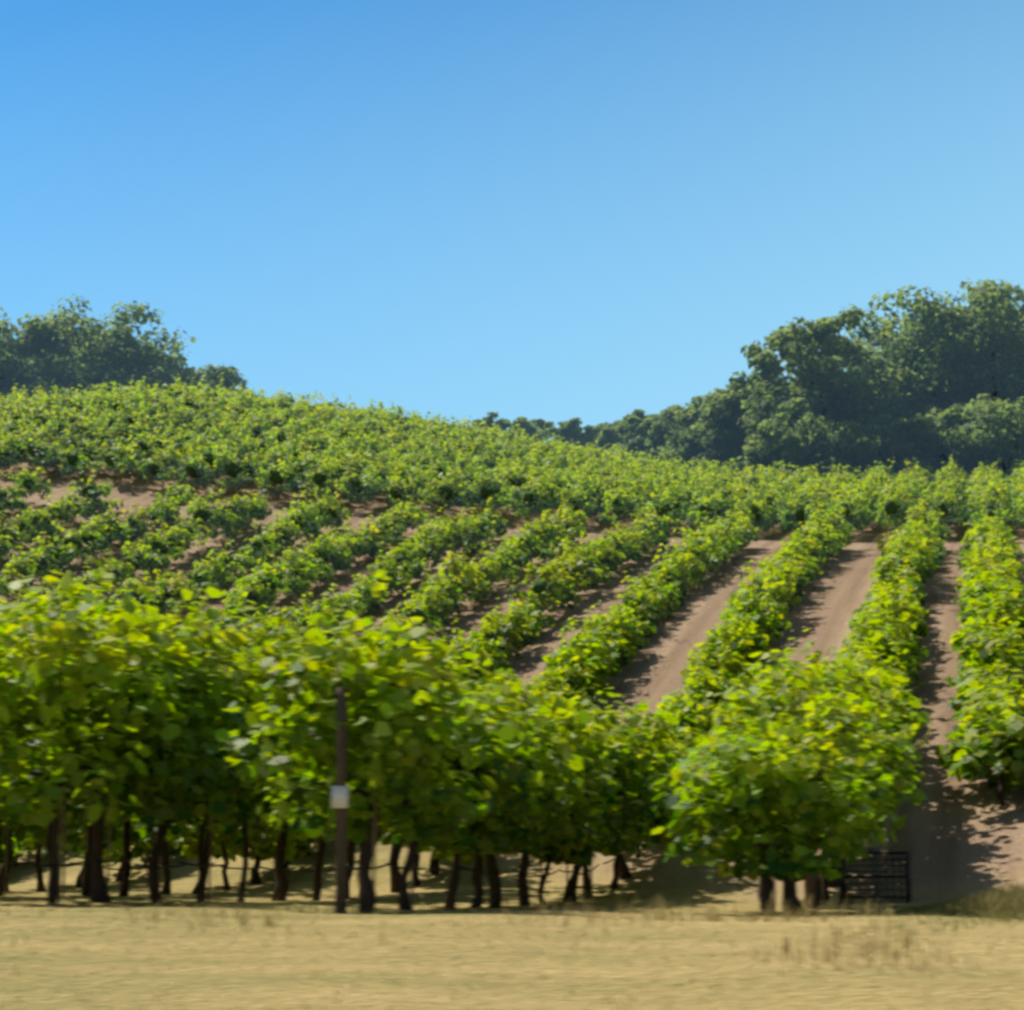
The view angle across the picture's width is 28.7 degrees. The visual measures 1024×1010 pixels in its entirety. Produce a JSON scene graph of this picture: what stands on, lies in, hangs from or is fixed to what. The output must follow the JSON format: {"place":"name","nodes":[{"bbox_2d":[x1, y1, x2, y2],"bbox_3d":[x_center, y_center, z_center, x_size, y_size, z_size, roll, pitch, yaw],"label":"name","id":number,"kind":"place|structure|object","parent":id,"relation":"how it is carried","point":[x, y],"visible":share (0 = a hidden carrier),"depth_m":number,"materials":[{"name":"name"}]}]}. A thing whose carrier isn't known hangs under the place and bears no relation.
{"place":"outdoors","nodes":[
{"label":"outdoors","id":0,"kind":"place"},
{"bbox_2d":[0,426,1023,1009],"bbox_3d":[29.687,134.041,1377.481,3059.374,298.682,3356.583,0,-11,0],"label":"terrain","id":1,"kind":"structure","parent":0,"point":[954,836],"depth_m":17.29,"materials":[{"name":"beige soil"}]},
{"bbox_2d":[0,318,34,366],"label":"tree","id":2,"kind":"object","parent":1,"relation":"on","point":[12,329],"visible":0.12,"depth_m":133.76,"materials":[{"name":"green plant"}]},
{"bbox_2d":[0,294,116,399],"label":"tree","id":3,"kind":"object","parent":1,"relation":"on","point":[48,335],"visible":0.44,"depth_m":131.83,"materials":[{"name":"green plant"}]},
{"bbox_2d":[17,301,176,398],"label":"tree","id":4,"kind":"object","parent":1,"relation":"on","point":[140,308],"visible":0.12,"depth_m":135.03,"materials":[{"name":"green plant"}]},
{"bbox_2d":[13,310,223,396],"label":"tree","id":5,"kind":"object","parent":1,"relation":"on","point":[135,361],"visible":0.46,"depth_m":132.82,"materials":[{"name":"green plant"}]},
{"bbox_2d":[158,354,260,396],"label":"tree","id":6,"kind":"object","parent":1,"relation":"on","point":[228,375],"visible":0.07,"depth_m":138.92,"materials":[{"name":"green plant"}]},
{"bbox_2d":[219,383,248,395],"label":"tree","id":7,"kind":"object","parent":1,"relation":"on","point":[237,389],"depth_m":143.81,"materials":[{"name":"green plant"}]},
{"bbox_2d":[461,411,511,433],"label":"tree","id":8,"kind":"object","parent":1,"relation":"on","point":[503,423],"visible":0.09,"depth_m":152.55,"materials":[{"name":"green plant"}]},
{"bbox_2d":[0,374,1023,914],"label":"vineyard vines","id":9,"kind":"object","parent":1,"relation":"on","point":[126,720],"visible":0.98,"depth_m":29.74,"materials":[{"name":"green plant"}]},
{"bbox_2d":[0,889,1023,1009],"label":"verge grass","id":10,"kind":"structure","parent":1,"relation":"on","point":[397,913],"depth_m":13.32,"materials":[{"name":"beige plant"}]},
{"bbox_2d":[507,415,550,444],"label":"tree","id":11,"kind":"object","parent":1,"relation":"on","point":[531,427],"visible":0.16,"depth_m":155.41,"materials":[{"name":"green plant"}]},
{"bbox_2d":[544,417,582,445],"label":"tree","id":12,"kind":"object","parent":1,"relation":"on","point":[564,428],"visible":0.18,"depth_m":151.65,"materials":[{"name":"green plant"}]},
{"bbox_2d":[565,422,613,450],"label":"tree","id":13,"kind":"object","parent":1,"relation":"on","point":[585,437],"visible":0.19,"depth_m":151.19,"materials":[{"name":"green plant"}]},
{"bbox_2d":[592,419,626,452],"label":"tree","id":14,"kind":"object","parent":1,"relation":"on","point":[608,439],"visible":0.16,"depth_m":148.26,"materials":[{"name":"green plant"}]},
{"bbox_2d":[601,408,657,457],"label":"tree","id":15,"kind":"object","parent":1,"relation":"on","point":[630,423],"visible":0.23,"depth_m":138.61,"materials":[{"name":"green plant"}]},
{"bbox_2d":[634,404,683,462],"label":"tree","id":16,"kind":"object","parent":1,"relation":"on","point":[657,428],"visible":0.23,"depth_m":132.26,"materials":[{"name":"green plant"}]},
{"bbox_2d":[647,395,705,468],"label":"tree","id":17,"kind":"object","parent":1,"relation":"on","point":[689,416],"visible":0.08,"depth_m":126.10,"materials":[{"name":"green plant"}]},
{"bbox_2d":[661,388,748,469],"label":"tree","id":18,"kind":"object","parent":1,"relation":"on","point":[696,442],"visible":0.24,"depth_m":120.01,"materials":[{"name":"green plant"}]},
{"bbox_2d":[694,362,790,460],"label":"tree","id":19,"kind":"object","parent":1,"relation":"on","point":[726,411],"visible":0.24,"depth_m":116.82,"materials":[{"name":"green plant"}]},
{"bbox_2d":[729,412,827,473],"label":"tree","id":20,"kind":"object","parent":1,"relation":"on","point":[778,433],"visible":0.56,"depth_m":109.13,"materials":[{"name":"green plant"}]},
{"bbox_2d":[728,304,910,442],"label":"tree","id":21,"kind":"object","parent":1,"relation":"on","point":[802,394],"visible":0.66,"depth_m":111.69,"materials":[{"name":"green plant"}]},
{"bbox_2d":[781,412,882,477],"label":"tree","id":22,"kind":"object","parent":1,"relation":"on","point":[829,444],"visible":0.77,"depth_m":107.25,"materials":[{"name":"green plant"}]},
{"bbox_2d":[819,365,918,453],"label":"tree","id":23,"kind":"object","parent":1,"relation":"on","point":[896,381],"visible":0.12,"depth_m":114.45,"materials":[{"name":"green plant"}]},
{"bbox_2d":[801,414,942,476],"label":"tree","id":24,"kind":"object","parent":1,"relation":"on","point":[900,440],"visible":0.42,"depth_m":108.51,"materials":[{"name":"green plant"}]},
{"bbox_2d":[839,848,911,903],"bbox_3d":[4.509,4.665,24.816,0.842,0.815,0.593,-3,-11,13],"label":"irrigation valve cage","id":25,"kind":"object","parent":1,"relation":"on","point":[874,853],"visible":0.87,"depth_m":24.60,"materials":[{"name":"metal"}]},
{"bbox_2d":[820,340,978,418],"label":"tree","id":26,"kind":"object","parent":1,"relation":"on","point":[892,362],"visible":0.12,"depth_m":116.37,"materials":[{"name":"green plant"}]},
{"bbox_2d":[842,306,967,416],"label":"tree","id":27,"kind":"object","parent":1,"relation":"on","point":[868,335],"visible":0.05,"depth_m":120.59,"materials":[{"name":"green plant"}]},
{"bbox_2d":[852,881,1023,919],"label":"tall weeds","id":28,"kind":"object","parent":1,"relation":"on","point":[982,904],"depth_m":21.06,"materials":[{"name":"plant"}]},
{"bbox_2d":[867,277,1023,473],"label":"tree","id":29,"kind":"object","parent":1,"relation":"on","point":[1008,289],"visible":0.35,"depth_m":116.02,"materials":[{"name":"green plant"}]},
{"bbox_2d":[895,285,1023,416],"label":"tree","id":30,"kind":"object","parent":1,"relation":"on","point":[1015,334],"visible":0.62,"depth_m":114.84,"materials":[{"name":"green plant"}]},
{"bbox_2d":[910,402,1018,475],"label":"tree","id":31,"kind":"object","parent":1,"relation":"on","point":[937,449],"visible":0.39,"depth_m":109.12,"materials":[{"name":"green plant"}]},
{"bbox_2d":[938,393,1023,478],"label":"tree","id":32,"kind":"object","parent":1,"relation":"on","point":[1001,436],"visible":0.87,"depth_m":105.42,"materials":[{"name":"green plant"}]},
{"bbox_2d":[1012,291,1023,327],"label":"tree","id":33,"kind":"object","parent":1,"relation":"on","point":[1014,296],"visible":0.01,"depth_m":121.19,"materials":[{"name":"green plant"}]},
{"bbox_2d":[0,0,1023,442],"label":"sky","id":34,"kind":"structure","parent":0,"point":[556,211],"materials":[{"name":"blue"}]}
]}

